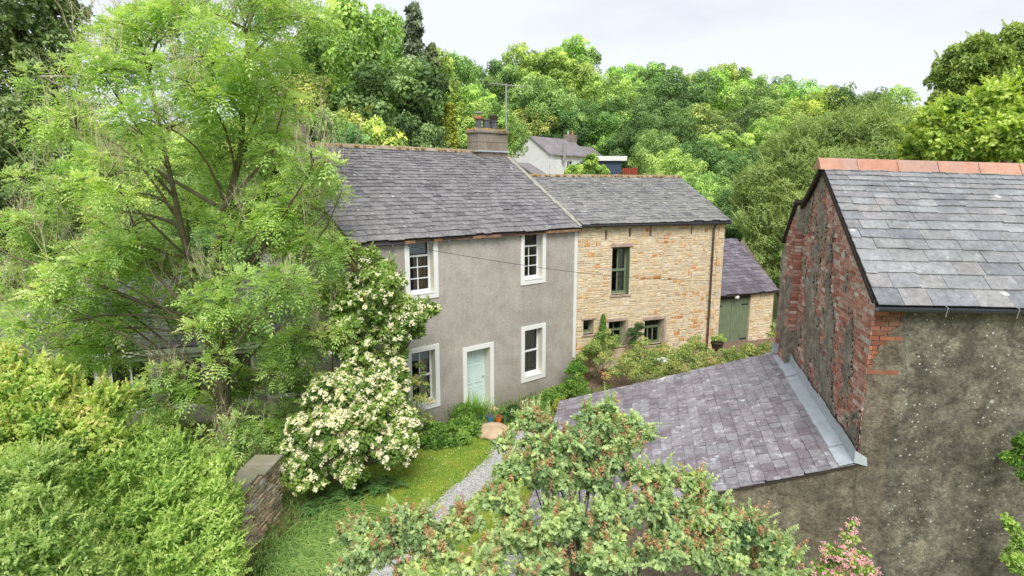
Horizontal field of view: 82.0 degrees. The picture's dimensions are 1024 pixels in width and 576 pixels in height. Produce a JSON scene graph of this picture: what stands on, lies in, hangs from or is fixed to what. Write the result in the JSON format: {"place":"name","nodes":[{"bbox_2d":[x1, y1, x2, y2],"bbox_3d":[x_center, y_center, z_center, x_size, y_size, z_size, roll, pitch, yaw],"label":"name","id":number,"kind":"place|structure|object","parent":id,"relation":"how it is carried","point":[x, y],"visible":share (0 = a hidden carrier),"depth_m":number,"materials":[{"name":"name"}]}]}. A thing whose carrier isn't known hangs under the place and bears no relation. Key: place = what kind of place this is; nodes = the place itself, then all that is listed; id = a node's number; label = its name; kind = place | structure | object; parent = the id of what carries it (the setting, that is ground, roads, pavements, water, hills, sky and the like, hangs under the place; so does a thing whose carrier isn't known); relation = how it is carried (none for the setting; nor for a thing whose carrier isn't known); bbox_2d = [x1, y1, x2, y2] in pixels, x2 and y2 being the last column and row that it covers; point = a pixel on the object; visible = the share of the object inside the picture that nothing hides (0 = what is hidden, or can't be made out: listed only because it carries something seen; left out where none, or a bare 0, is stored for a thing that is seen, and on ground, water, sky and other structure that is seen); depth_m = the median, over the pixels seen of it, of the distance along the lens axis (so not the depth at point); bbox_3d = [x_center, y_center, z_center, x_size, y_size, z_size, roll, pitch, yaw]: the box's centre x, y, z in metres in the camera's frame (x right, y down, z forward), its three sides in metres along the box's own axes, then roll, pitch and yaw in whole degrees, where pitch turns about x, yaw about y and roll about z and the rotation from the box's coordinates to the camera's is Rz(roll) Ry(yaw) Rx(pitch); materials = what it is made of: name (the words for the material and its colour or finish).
{"place":"outdoors","nodes":[
{"label":"outdoors","id":0,"kind":"place"},
{"bbox_2d":[257,435,531,574],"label":"lawn","id":1,"kind":"structure","parent":0,"point":[436,481],"depth_m":14.14,"materials":[{"name":"green plant"}]},
{"bbox_2d":[243,493,390,575],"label":"ornamental grass","id":2,"kind":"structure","parent":1,"relation":"on","point":[306,549],"depth_m":11.16,"materials":[{"name":"green plant"}]},
{"bbox_2d":[273,350,423,496],"bbox_3d":[-3.698,3.136,13.479,3.248,3.193,2.627,0,10,0],"label":"elder bush","id":3,"kind":"object","parent":1,"relation":"on","point":[342,400],"visible":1,"depth_m":13.08,"materials":[{"name":"white plant"}]},
{"bbox_2d":[296,473,410,520],"bbox_3d":[-3.447,4.654,13.101,2.256,0.213,2.131,0,10,0],"label":"fern","id":4,"kind":"object","parent":1,"relation":"on","point":[376,485],"visible":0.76,"depth_m":13.22,"materials":[{"name":"green plant"}]},
{"bbox_2d":[362,430,532,575],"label":"path","id":5,"kind":"structure","parent":0,"point":[475,481],"depth_m":13.70,"materials":[{"name":"grey gravel"}]},
{"bbox_2d":[0,0,1023,123],"label":"sky","id":6,"kind":"structure","parent":0,"point":[872,44],"materials":[{"name":"white"}]},
{"bbox_2d":[37,124,991,575],"bbox_3d":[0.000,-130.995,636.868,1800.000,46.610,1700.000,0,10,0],"label":"ground","id":7,"kind":"structure","parent":0,"point":[373,462],"depth_m":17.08,"materials":[{"name":"green plant"}]},
{"bbox_2d":[0,0,99,309],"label":"dense tree","id":8,"kind":"object","parent":7,"relation":"on","point":[18,21],"visible":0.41,"depth_m":16.32,"materials":[{"name":"green plant"}]},
{"bbox_2d":[0,38,128,407],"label":"birch tree","id":9,"kind":"object","parent":7,"relation":"on","point":[16,83],"visible":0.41,"depth_m":14.31,"materials":[{"name":"green plant"}]},
{"bbox_2d":[0,431,139,575],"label":"leafy shrub","id":10,"kind":"object","parent":7,"relation":"on","point":[32,527],"visible":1,"depth_m":7.45,"materials":[{"name":"green plant"}]},
{"bbox_2d":[0,332,143,511],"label":"spirea bush","id":11,"kind":"object","parent":7,"relation":"on","point":[40,394],"visible":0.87,"depth_m":9.27,"materials":[{"name":"green plant"}]},
{"bbox_2d":[80,172,170,228],"bbox_3d":[-23.753,-3.327,36.227,5.409,7.618,5.067,1,10,7],"label":"woodland tree","id":12,"kind":"object","parent":7,"relation":"on","point":[146,187],"visible":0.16,"depth_m":35.77,"materials":[{"name":"green plant"}]},
{"bbox_2d":[52,410,262,575],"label":"philadelphus bush","id":13,"kind":"object","parent":7,"relation":"on","point":[171,471],"visible":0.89,"depth_m":9.13,"materials":[{"name":"green plant"}]},
{"bbox_2d":[110,144,205,209],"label":"woodland tree","id":14,"kind":"object","parent":7,"relation":"on","point":[177,168],"visible":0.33,"depth_m":45.99,"materials":[{"name":"green plant"}]},
{"bbox_2d":[0,272,317,432],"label":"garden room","id":15,"kind":"object","parent":7,"relation":"on","point":[193,350],"visible":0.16,"depth_m":17.51,"materials":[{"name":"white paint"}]},
{"bbox_2d":[135,200,217,273],"bbox_3d":[-17.805,-1.527,32.308,4.986,6.881,5.034,6,12,28],"label":"woodland tree","id":16,"kind":"object","parent":7,"relation":"on","point":[175,227],"visible":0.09,"depth_m":31.31,"materials":[{"name":"green plant"}]},
{"bbox_2d":[0,0,362,468],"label":"ash tree","id":17,"kind":"object","parent":7,"relation":"on","point":[290,218],"visible":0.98,"depth_m":13.13,"materials":[{"name":"green plant"}]},
{"bbox_2d":[138,455,283,575],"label":"garden wall","id":18,"kind":"structure","parent":7,"relation":"on","point":[261,475],"depth_m":11.85,"materials":[{"name":"stone"}]},
{"bbox_2d":[166,170,259,264],"bbox_3d":[-16.940,-2.676,34.065,5.470,8.135,5.469,3,11,15],"label":"woodland tree","id":19,"kind":"object","parent":7,"relation":"on","point":[186,180],"visible":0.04,"depth_m":32.44,"materials":[{"name":"green plant"}]},
{"bbox_2d":[171,222,260,274],"bbox_3d":[-13.196,-0.061,27.369,3.980,6.087,3.868,8,13,39],"label":"woodland tree","id":20,"kind":"object","parent":7,"relation":"on","point":[205,249],"visible":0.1,"depth_m":26.52,"materials":[{"name":"green plant"}]},
{"bbox_2d":[263,70,341,113],"bbox_3d":[-13.968,-8.198,41.164,6.306,13.770,6.507,-3,11,-18],"label":"woodland tree","id":21,"kind":"object","parent":7,"relation":"on","point":[322,83],"visible":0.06,"depth_m":38.89,"materials":[{"name":"green plant"}]},
{"bbox_2d":[306,104,357,142],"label":"woodland tree","id":22,"kind":"object","parent":7,"relation":"on","point":[337,126],"visible":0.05,"depth_m":32.08,"materials":[{"name":"green plant"}]},
{"bbox_2d":[322,121,372,144],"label":"woodland tree","id":23,"kind":"object","parent":7,"relation":"on","point":[352,135],"visible":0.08,"depth_m":29.04,"materials":[{"name":"green plant"}]},
{"bbox_2d":[296,0,405,113],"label":"woodland tree","id":24,"kind":"object","parent":7,"relation":"on","point":[358,29],"visible":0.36,"depth_m":40.03,"materials":[{"name":"green plant"}]},
{"bbox_2d":[334,99,394,134],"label":"woodland tree","id":25,"kind":"object","parent":7,"relation":"on","point":[353,116],"visible":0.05,"depth_m":35.18,"materials":[{"name":"green plant"}]},
{"bbox_2d":[304,240,442,430],"bbox_3d":[-3.258,1.673,14.701,3.393,5.628,1.957,-7,12,-34],"label":"climbing hydrangea","id":26,"kind":"object","parent":7,"relation":"on","point":[371,300],"visible":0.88,"depth_m":14.12,"materials":[{"name":"green plant"}]},
{"bbox_2d":[356,115,407,145],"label":"woodland tree","id":27,"kind":"object","parent":7,"relation":"on","point":[373,130],"visible":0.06,"depth_m":30.73,"materials":[{"name":"green plant"}]},
{"bbox_2d":[325,53,457,144],"bbox_3d":[-7.595,-7.105,39.454,9.038,16.226,8.759,2,10,13],"label":"woodland tree","id":28,"kind":"object","parent":7,"relation":"on","point":[395,82],"visible":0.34,"depth_m":36.35,"materials":[{"name":"green plant"}]},
{"bbox_2d":[364,109,450,148],"bbox_3d":[-5.655,-3.764,33.870,4.736,12.406,4.886,2,10,13],"label":"woodland tree","id":29,"kind":"object","parent":7,"relation":"on","point":[405,126],"visible":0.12,"depth_m":32.51,"materials":[{"name":"green plant"}]},
{"bbox_2d":[396,0,442,145],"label":"conifer tree","id":30,"kind":"object","parent":7,"relation":"on","point":[413,44],"visible":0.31,"depth_m":48.64,"materials":[{"name":"green plant"}]},
{"bbox_2d":[258,93,582,430],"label":"cottage","id":31,"kind":"structure","parent":7,"relation":"on","point":[503,330],"depth_m":18.39,"materials":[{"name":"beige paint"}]},
{"bbox_2d":[404,242,438,299],"bbox_3d":[-2.694,-0.583,16.610,1.060,1.755,0.655,-8,13,-39],"label":"window","id":32,"kind":"structure","parent":31,"relation":"in","point":[421,260],"depth_m":16.67,"materials":[{"name":"white paint"}]},
{"bbox_2d":[407,343,440,410],"bbox_3d":[-2.722,2.561,17.162,1.060,1.910,0.676,-8,13,-39],"label":"window","id":33,"kind":"structure","parent":31,"relation":"in","point":[423,353],"depth_m":17.18,"materials":[{"name":"white paint"}]},
{"bbox_2d":[467,348,484,408],"bbox_3d":[-1.201,2.829,18.443,0.880,2.000,0.108,-8,13,-39],"label":"door","id":34,"kind":"structure","parent":31,"relation":"in","point":[475,359],"depth_m":18.50,"materials":[{"name":"green paint"}]},
{"bbox_2d":[521,233,545,285],"bbox_3d":[0.508,-1.042,19.187,1.070,1.765,0.686,-8,13,-39],"label":"window","id":35,"kind":"structure","parent":31,"relation":"in","point":[528,241],"depth_m":19.16,"materials":[{"name":"white paint"}]},
{"bbox_2d":[521,322,545,382],"bbox_3d":[0.583,2.118,19.710,1.070,1.900,0.485,-8,13,-39],"label":"window","id":36,"kind":"structure","parent":31,"relation":"in","point":[529,334],"depth_m":19.85,"materials":[{"name":"white paint"}]},
{"bbox_2d":[408,360,434,432],"bbox_3d":[-2.558,3.125,16.116,0.906,2.250,0.918,0,10,0],"label":"climbing rose","id":37,"kind":"object","parent":7,"relation":"on","point":[420,397],"visible":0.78,"depth_m":16.07,"materials":[{"name":"green plant"}]},
{"bbox_2d":[436,47,460,104],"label":"woodland tree","id":38,"kind":"object","parent":7,"relation":"on","point":[443,61],"visible":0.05,"depth_m":58.33,"materials":[{"name":"green plant"}]},
{"bbox_2d":[417,402,482,451],"bbox_3d":[-1.698,3.921,16.701,1.840,0.754,2.376,0,10,0],"label":"bush","id":39,"kind":"object","parent":7,"relation":"on","point":[463,429],"visible":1,"depth_m":16.27,"materials":[{"name":"green plant"}]},
{"bbox_2d":[442,101,459,148],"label":"golden cypress","id":40,"kind":"object","parent":7,"relation":"on","point":[449,120],"visible":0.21,"depth_m":36.55,"materials":[{"name":"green plant"}]},
{"bbox_2d":[438,50,490,99],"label":"woodland tree","id":41,"kind":"object","parent":7,"relation":"on","point":[464,73],"visible":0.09,"depth_m":69.06,"materials":[{"name":"green plant"}]},
{"bbox_2d":[444,391,498,418],"bbox_3d":[-1.279,3.628,17.744,1.924,0.675,1.794,0,10,0],"label":"fennel clump","id":42,"kind":"object","parent":7,"relation":"on","point":[476,406],"visible":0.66,"depth_m":17.88,"materials":[{"name":"green plant"}]},
{"bbox_2d":[456,99,493,148],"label":"woodland tree","id":43,"kind":"object","parent":7,"relation":"on","point":[486,114],"visible":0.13,"depth_m":57.01,"materials":[{"name":"green plant"}]},
{"bbox_2d":[451,83,514,143],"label":"woodland tree","id":44,"kind":"object","parent":7,"relation":"on","point":[468,91],"visible":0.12,"depth_m":61.37,"materials":[{"name":"green plant"}]},
{"bbox_2d":[475,57,520,99],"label":"woodland tree","id":45,"kind":"object","parent":7,"relation":"on","point":[495,66],"visible":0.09,"depth_m":101.70,"materials":[{"name":"green plant"}]},
{"bbox_2d":[496,102,531,161],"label":"woodland tree","id":46,"kind":"object","parent":7,"relation":"on","point":[515,134],"visible":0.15,"depth_m":67.09,"materials":[{"name":"green plant"}]},
{"bbox_2d":[479,67,551,157],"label":"woodland tree","id":47,"kind":"object","parent":7,"relation":"on","point":[508,78],"visible":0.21,"depth_m":94.20,"materials":[{"name":"green plant"}]},
{"bbox_2d":[496,42,551,87],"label":"woodland tree","id":48,"kind":"object","parent":7,"relation":"on","point":[520,55],"visible":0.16,"depth_m":102.67,"materials":[{"name":"green plant"}]},
{"bbox_2d":[507,105,557,152],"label":"woodland tree","id":49,"kind":"object","parent":7,"relation":"on","point":[531,125],"visible":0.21,"depth_m":88.30,"materials":[{"name":"green plant"}]},
{"bbox_2d":[504,78,586,137],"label":"woodland tree","id":50,"kind":"object","parent":7,"relation":"on","point":[539,102],"visible":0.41,"depth_m":89.80,"materials":[{"name":"green plant"}]},
{"bbox_2d":[523,46,587,114],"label":"woodland tree","id":51,"kind":"object","parent":7,"relation":"on","point":[559,67],"visible":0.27,"depth_m":100.56,"materials":[{"name":"green plant"}]},
{"bbox_2d":[510,131,601,173],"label":"white house","id":52,"kind":"structure","parent":7,"relation":"on","point":[544,155],"depth_m":78.08,"materials":[{"name":"paint"}]},
{"bbox_2d":[529,100,598,151],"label":"woodland tree","id":53,"kind":"object","parent":7,"relation":"on","point":[579,140],"visible":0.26,"depth_m":89.33,"materials":[{"name":"green plant"}]},
{"bbox_2d":[325,382,812,575],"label":"lilac bush","id":54,"kind":"object","parent":7,"relation":"on","point":[585,458],"visible":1,"depth_m":6.68,"materials":[{"name":"green plant"}]},
{"bbox_2d":[555,372,593,397],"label":"laurel bush","id":55,"kind":"object","parent":7,"relation":"on","point":[575,385],"visible":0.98,"depth_m":19.25,"materials":[{"name":"green plant"}]},
{"bbox_2d":[549,33,601,75],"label":"woodland tree","id":56,"kind":"object","parent":7,"relation":"on","point":[578,49],"visible":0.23,"depth_m":116.00,"materials":[{"name":"green plant"}]},
{"bbox_2d":[548,60,609,117],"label":"woodland tree","id":57,"kind":"object","parent":7,"relation":"on","point":[577,86],"visible":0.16,"depth_m":100.01,"materials":[{"name":"green plant"}]},
{"bbox_2d":[563,152,610,174],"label":"tree","id":58,"kind":"object","parent":7,"relation":"on","point":[589,165],"visible":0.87,"depth_m":38.82,"materials":[{"name":"green plant"}]},
{"bbox_2d":[561,93,629,152],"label":"woodland tree","id":59,"kind":"object","parent":7,"relation":"on","point":[583,107],"visible":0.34,"depth_m":92.69,"materials":[{"name":"green plant"}]},
{"bbox_2d":[576,73,637,144],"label":"woodland tree","id":60,"kind":"object","parent":7,"relation":"on","point":[600,91],"visible":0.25,"depth_m":97.67,"materials":[{"name":"green plant"}]},
{"bbox_2d":[582,112,634,165],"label":"woodland tree","id":61,"kind":"object","parent":7,"relation":"on","point":[598,146],"visible":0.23,"depth_m":91.65,"materials":[{"name":"green plant"}]},
{"bbox_2d":[597,156,637,174],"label":"shed","id":62,"kind":"structure","parent":7,"relation":"on","point":[612,164],"depth_m":58.75,"materials":[{"name":"blue metal"}]},
{"bbox_2d":[599,62,645,98],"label":"woodland tree","id":63,"kind":"object","parent":7,"relation":"on","point":[623,72],"visible":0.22,"depth_m":113.07,"materials":[{"name":"green plant"}]},
{"bbox_2d":[601,125,646,167],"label":"woodland tree","id":64,"kind":"object","parent":7,"relation":"on","point":[617,152],"visible":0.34,"depth_m":87.93,"materials":[{"name":"green plant"}]},
{"bbox_2d":[529,174,731,379],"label":"stone barn","id":65,"kind":"structure","parent":7,"relation":"on","point":[658,229],"depth_m":21.71,"materials":[{"name":"stone"}]},
{"bbox_2d":[611,247,629,293],"bbox_3d":[3.808,-0.641,21.182,0.740,1.720,0.354,-4,11,-21],"label":"window","id":66,"kind":"structure","parent":65,"relation":"in","point":[623,253],"depth_m":21.31,"materials":[{"name":"green paint"}]},
{"bbox_2d":[616,95,681,174],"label":"woodland tree","id":67,"kind":"object","parent":7,"relation":"on","point":[631,126],"visible":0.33,"depth_m":85.54,"materials":[{"name":"green plant"}]},
{"bbox_2d":[626,128,682,174],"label":"woodland tree","id":68,"kind":"object","parent":7,"relation":"on","point":[660,143],"visible":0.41,"depth_m":60.13,"materials":[{"name":"green plant"}]},
{"bbox_2d":[632,61,683,108],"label":"woodland tree","id":69,"kind":"object","parent":7,"relation":"on","point":[653,76],"visible":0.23,"depth_m":110.91,"materials":[{"name":"green plant"}]},
{"bbox_2d":[628,106,704,168],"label":"woodland tree","id":70,"kind":"object","parent":7,"relation":"on","point":[689,131],"visible":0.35,"depth_m":80.33,"materials":[{"name":"green plant"}]},
{"bbox_2d":[641,147,708,184],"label":"woodland tree","id":71,"kind":"object","parent":7,"relation":"on","point":[665,165],"visible":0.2,"depth_m":50.16,"materials":[{"name":"green plant"}]},
{"bbox_2d":[576,337,774,395],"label":"yard","id":72,"kind":"structure","parent":7,"relation":"on","point":[598,381],"depth_m":21.02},
{"bbox_2d":[599,369,610,378],"bbox_3d":[3.177,2.936,20.052,0.410,0.260,0.410,0,10,0],"label":"terracotta pot","id":73,"kind":"object","parent":72,"relation":"on","point":[601,372],"visible":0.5,"depth_m":19.96,"materials":[{"name":"ceramic"}]},
{"bbox_2d":[584,335,622,371],"bbox_3d":[3.106,2.220,19.947,1.334,1.237,0.794,0,10,0],"label":"potted shrub","id":74,"kind":"object","parent":73,"relation":"in","point":[604,354],"visible":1,"depth_m":19.85,"materials":[{"name":"green plant"}]},
{"bbox_2d":[602,351,648,386],"bbox_3d":[3.662,2.813,19.388,1.749,1.576,1.026,-5,11,-25],"label":"rose bush","id":75,"kind":"object","parent":72,"relation":"on","point":[617,368],"visible":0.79,"depth_m":19.17,"materials":[{"name":"green plant"}]},
{"bbox_2d":[627,352,670,382],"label":"rose bush","id":76,"kind":"object","parent":72,"relation":"on","point":[646,365],"visible":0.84,"depth_m":18.79,"materials":[{"name":"green plant"}]},
{"bbox_2d":[646,352,692,379],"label":"rose bush","id":77,"kind":"object","parent":72,"relation":"on","point":[673,359],"visible":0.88,"depth_m":18.57,"materials":[{"name":"green plant"}]},
{"bbox_2d":[637,69,722,122],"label":"woodland tree","id":78,"kind":"object","parent":7,"relation":"on","point":[680,92],"visible":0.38,"depth_m":97.19,"materials":[{"name":"green plant"}]},
{"bbox_2d":[528,343,866,575],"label":"lean to","id":79,"kind":"object","parent":7,"relation":"on","point":[760,431],"visible":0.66,"depth_m":10.53,"materials":[{"name":"grey stone"}]},
{"bbox_2d":[676,171,720,202],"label":"woodland tree","id":80,"kind":"object","parent":7,"relation":"on","point":[702,189],"visible":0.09,"depth_m":42.24,"materials":[{"name":"green plant"}]},
{"bbox_2d":[665,137,735,179],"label":"woodland tree","id":81,"kind":"object","parent":7,"relation":"on","point":[693,147],"visible":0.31,"depth_m":55.57,"materials":[{"name":"green plant"}]},
{"bbox_2d":[677,103,739,167],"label":"woodland tree","id":82,"kind":"object","parent":7,"relation":"on","point":[703,115],"visible":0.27,"depth_m":81.78,"materials":[{"name":"green plant"}]},
{"bbox_2d":[645,238,778,341],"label":"garage","id":83,"kind":"structure","parent":7,"relation":"on","point":[749,288],"depth_m":24.30,"materials":[{"name":"stone"}]},
{"bbox_2d":[718,299,731,341],"bbox_3d":[8.525,1.450,23.903,0.829,2.000,0.050,-4,11,-21],"label":"door","id":84,"kind":"structure","parent":83,"relation":"in","point":[725,305],"depth_m":23.90,"materials":[{"name":"green paint"}]},
{"bbox_2d":[729,298,747,341],"bbox_3d":[9.312,1.396,24.203,0.829,2.000,0.050,-4,11,-21],"label":"door","id":85,"kind":"structure","parent":83,"relation":"in","point":[739,307],"depth_m":24.18,"materials":[{"name":"green paint"}]},
{"bbox_2d":[681,68,761,119],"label":"woodland tree","id":86,"kind":"object","parent":7,"relation":"on","point":[752,87],"visible":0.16,"depth_m":103.17,"materials":[{"name":"green plant"}]},
{"bbox_2d":[697,128,754,183],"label":"woodland tree","id":87,"kind":"object","parent":7,"relation":"on","point":[724,139],"visible":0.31,"depth_m":57.51,"materials":[{"name":"green plant"}]},
{"bbox_2d":[686,103,768,164],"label":"woodland tree","id":88,"kind":"object","parent":7,"relation":"on","point":[738,120],"visible":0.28,"depth_m":80.85,"materials":[{"name":"green plant"}]},
{"bbox_2d":[704,150,761,192],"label":"woodland tree","id":89,"kind":"object","parent":7,"relation":"on","point":[730,164],"visible":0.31,"depth_m":53.78,"materials":[{"name":"green plant"}]},
{"bbox_2d":[710,187,757,244],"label":"woodland tree","id":90,"kind":"object","parent":7,"relation":"on","point":[724,197],"visible":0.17,"depth_m":40.88,"materials":[{"name":"green plant"}]},
{"bbox_2d":[717,83,796,129],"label":"woodland tree","id":91,"kind":"object","parent":7,"relation":"on","point":[772,104],"visible":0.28,"depth_m":90.74,"materials":[{"name":"green plant"}]},
{"bbox_2d":[737,113,791,164],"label":"woodland tree","id":92,"kind":"object","parent":7,"relation":"on","point":[755,131],"visible":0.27,"depth_m":76.77,"materials":[{"name":"green plant"}]},
{"bbox_2d":[766,78,826,115],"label":"woodland tree","id":93,"kind":"object","parent":7,"relation":"on","point":[797,92],"visible":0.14,"depth_m":105.57,"materials":[{"name":"green plant"}]},
{"bbox_2d":[787,84,844,120],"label":"woodland tree","id":94,"kind":"object","parent":7,"relation":"on","point":[819,105],"visible":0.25,"depth_m":98.60,"materials":[{"name":"green plant"}]},
{"bbox_2d":[720,88,926,297],"bbox_3d":[15.781,-3.997,29.261,10.917,11.735,6.656,-4,11,-23],"label":"willow tree","id":95,"kind":"object","parent":7,"relation":"on","point":[785,187],"visible":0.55,"depth_m":28.09,"materials":[{"name":"green plant"}]},
{"bbox_2d":[808,517,881,575],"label":"weigela bush","id":96,"kind":"object","parent":7,"relation":"on","point":[843,555],"visible":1,"depth_m":8.13,"materials":[{"name":"pink plant"}]},
{"bbox_2d":[822,81,896,117],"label":"woodland tree","id":97,"kind":"object","parent":7,"relation":"on","point":[853,100],"visible":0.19,"depth_m":87.24,"materials":[{"name":"green plant"}]},
{"bbox_2d":[840,84,921,112],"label":"woodland tree","id":98,"kind":"object","parent":7,"relation":"on","point":[907,93],"visible":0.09,"depth_m":87.85,"materials":[{"name":"green plant"}]},
{"bbox_2d":[775,158,1023,575],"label":"outbuilding","id":99,"kind":"structure","parent":7,"relation":"on","point":[899,335],"depth_m":9.18,"materials":[{"name":"brick"}]},
{"bbox_2d":[996,431,1023,481],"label":"shrub","id":100,"kind":"object","parent":99,"relation":"attached to","point":[1015,458],"visible":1,"depth_m":8.44,"materials":[{"name":"green plant"}]},
{"bbox_2d":[998,512,1023,575],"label":"shrub","id":101,"kind":"object","parent":99,"relation":"attached to","point":[1009,555],"visible":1,"depth_m":8.57,"materials":[{"name":"green plant"}]},
{"bbox_2d":[892,65,1023,162],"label":"sycamore tree","id":102,"kind":"object","parent":7,"relation":"on","point":[984,123],"visible":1,"depth_m":20.44,"materials":[{"name":"green plant"}]},
{"bbox_2d":[922,18,1023,162],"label":"tall ash tree","id":103,"kind":"object","parent":7,"relation":"on","point":[970,59],"visible":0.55,"depth_m":27.82,"materials":[{"name":"green plant"}]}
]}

